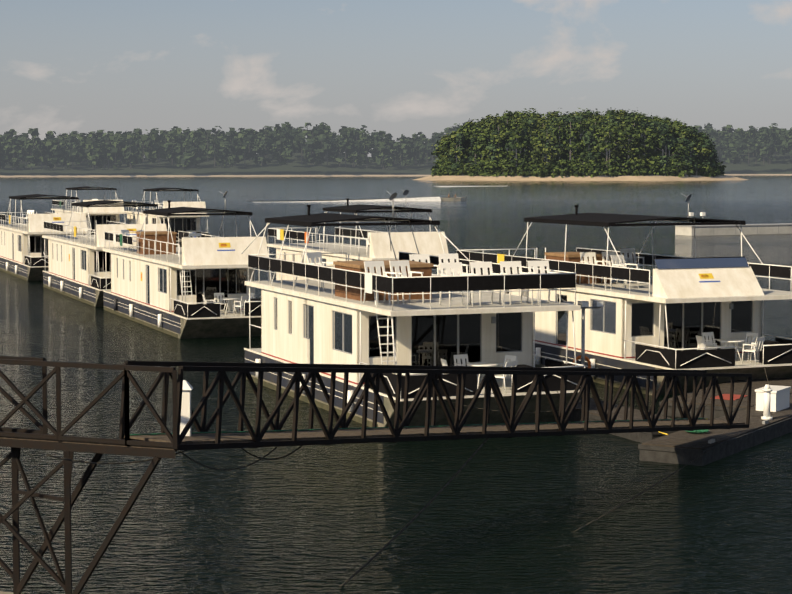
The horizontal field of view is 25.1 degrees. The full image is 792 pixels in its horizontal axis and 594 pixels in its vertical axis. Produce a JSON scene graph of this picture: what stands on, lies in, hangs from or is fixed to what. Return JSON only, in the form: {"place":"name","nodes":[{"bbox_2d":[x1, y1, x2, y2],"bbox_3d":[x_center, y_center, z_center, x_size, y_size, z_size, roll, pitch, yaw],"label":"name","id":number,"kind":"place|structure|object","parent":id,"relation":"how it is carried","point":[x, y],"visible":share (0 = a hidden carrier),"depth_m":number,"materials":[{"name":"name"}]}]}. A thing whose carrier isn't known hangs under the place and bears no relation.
{"place":"outdoors","nodes":[
{"label":"outdoors","id":0,"kind":"place"},
{"bbox_2d":[0,591,12,593],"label":"pier footing","id":1,"kind":"object","parent":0,"point":[2,592],"depth_m":31.22,"materials":[{"name":"beige concrete"}]},
{"bbox_2d":[0,175,791,593],"bbox_3d":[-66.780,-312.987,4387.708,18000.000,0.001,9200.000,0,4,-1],"label":"lake water","id":2,"kind":"structure","parent":0,"point":[504,515],"depth_m":43.02,"materials":[{"name":"liquid"}]},
{"bbox_2d":[0,194,89,280],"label":"houseboat","id":3,"kind":"object","parent":2,"relation":"on","point":[23,251],"visible":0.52,"depth_m":119.44,"materials":[{"name":"metal"}]},
{"bbox_2d":[51,186,126,234],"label":"houseboat","id":4,"kind":"object","parent":2,"relation":"on","point":[100,215],"visible":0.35,"depth_m":169.37,"materials":[{"name":"metal"}]},
{"bbox_2d":[0,356,192,593],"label":"pier head","id":5,"kind":"object","parent":2,"relation":"in","point":[16,440],"visible":1,"depth_m":29.98},
{"bbox_2d":[46,361,751,470],"bbox_3d":[1.453,2.362,36.814,1.390,1.783,23.161,3,0,38],"label":"gangway","id":6,"kind":"object","parent":5,"relation":"on","point":[340,432],"visible":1,"depth_m":35.15,"materials":[{"name":"black metal"}]},
{"bbox_2d":[42,200,166,306],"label":"houseboat","id":7,"kind":"object","parent":2,"relation":"on","point":[79,265],"visible":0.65,"depth_m":99.13,"materials":[{"name":"metal"}]},
{"bbox_2d":[123,187,209,246],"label":"houseboat","id":8,"kind":"object","parent":2,"relation":"on","point":[185,223],"visible":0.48,"depth_m":160.45,"materials":[{"name":"metal"}]},
{"bbox_2d":[103,191,268,338],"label":"houseboat","id":9,"kind":"object","parent":2,"relation":"on","point":[194,286],"visible":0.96,"depth_m":80.23,"materials":[{"name":"metal"}]},
{"bbox_2d":[267,190,448,279],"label":"houseboat","id":10,"kind":"object","parent":2,"relation":"on","point":[429,243],"visible":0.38,"depth_m":86.80,"materials":[{"name":"metal"}]},
{"bbox_2d":[293,197,440,201],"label":"runabout wake","id":11,"kind":"object","parent":2,"relation":"on","point":[403,199],"visible":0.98,"depth_m":389.33,"materials":[{"name":"white liquid"}]},
{"bbox_2d":[241,191,584,426],"bbox_3d":[-0.010,0.148,57.143,6.210,7.053,15.492,-2,4,-21],"label":"houseboat","id":12,"kind":"object","parent":2,"relation":"on","point":[406,308],"visible":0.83,"depth_m":53.24,"materials":[{"name":"metal"}]},
{"bbox_2d":[440,194,466,200],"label":"runabout","id":13,"kind":"object","parent":2,"relation":"on","point":[452,198],"visible":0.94,"depth_m":392.74,"materials":[{"name":"plastic"}]},
{"bbox_2d":[339,367,768,586],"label":"mooring lines","id":14,"kind":"object","parent":2,"relation":"in","point":[411,521],"visible":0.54,"depth_m":35.21,"materials":[{"name":"grey fabric"}]},
{"bbox_2d":[563,300,676,442],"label":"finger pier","id":15,"kind":"structure","parent":2,"relation":"in","point":[640,437],"depth_m":51.77,"materials":[{"name":"grey wood"}]},
{"bbox_2d":[456,193,791,394],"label":"houseboat","id":16,"kind":"object","parent":2,"relation":"on","point":[683,313],"visible":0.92,"depth_m":60.99,"materials":[{"name":"metal"}]},
{"bbox_2d":[638,378,791,465],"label":"floating dock","id":17,"kind":"object","parent":2,"relation":"in","point":[771,411],"visible":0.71,"depth_m":48.83,"materials":[{"name":"concrete"}]},
{"bbox_2d":[675,212,791,235],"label":"roof","id":18,"kind":"structure","parent":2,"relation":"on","point":[749,229],"depth_m":196.86,"materials":[{"name":"concrete"}]},
{"bbox_2d":[0,150,791,176],"bbox_3d":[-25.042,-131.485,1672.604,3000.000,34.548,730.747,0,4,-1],"label":"shore land","id":19,"kind":"structure","parent":0,"point":[781,164],"depth_m":1447.47,"materials":[{"name":"green plant"}]},
{"bbox_2d":[0,118,791,169],"bbox_3d":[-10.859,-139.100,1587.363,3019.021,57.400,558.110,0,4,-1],"label":"shore trees","id":20,"kind":"object","parent":19,"relation":"on","point":[186,148],"visible":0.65,"depth_m":1440.18,"materials":[{"name":"green plant"}]},
{"bbox_2d":[0,0,791,157],"label":"sky","id":21,"kind":"structure","parent":0,"point":[407,68],"materials":[{"name":"blue"}]},
{"bbox_2d":[437,186,477,186],"bbox_3d":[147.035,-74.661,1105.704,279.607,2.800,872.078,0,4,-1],"label":"old wake","id":22,"kind":"object","parent":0,"point":[457,186],"visible":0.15,"depth_m":677.54,"materials":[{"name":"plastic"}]},
{"bbox_2d":[413,175,747,180],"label":"island land","id":23,"kind":"structure","parent":0,"point":[584,178],"depth_m":991.20,"materials":[{"name":"beige sand"}]},
{"bbox_2d":[431,107,725,177],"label":"island trees","id":24,"kind":"object","parent":23,"relation":"on","point":[613,143],"visible":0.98,"depth_m":998.93,"materials":[{"name":"green plant"}]}
]}

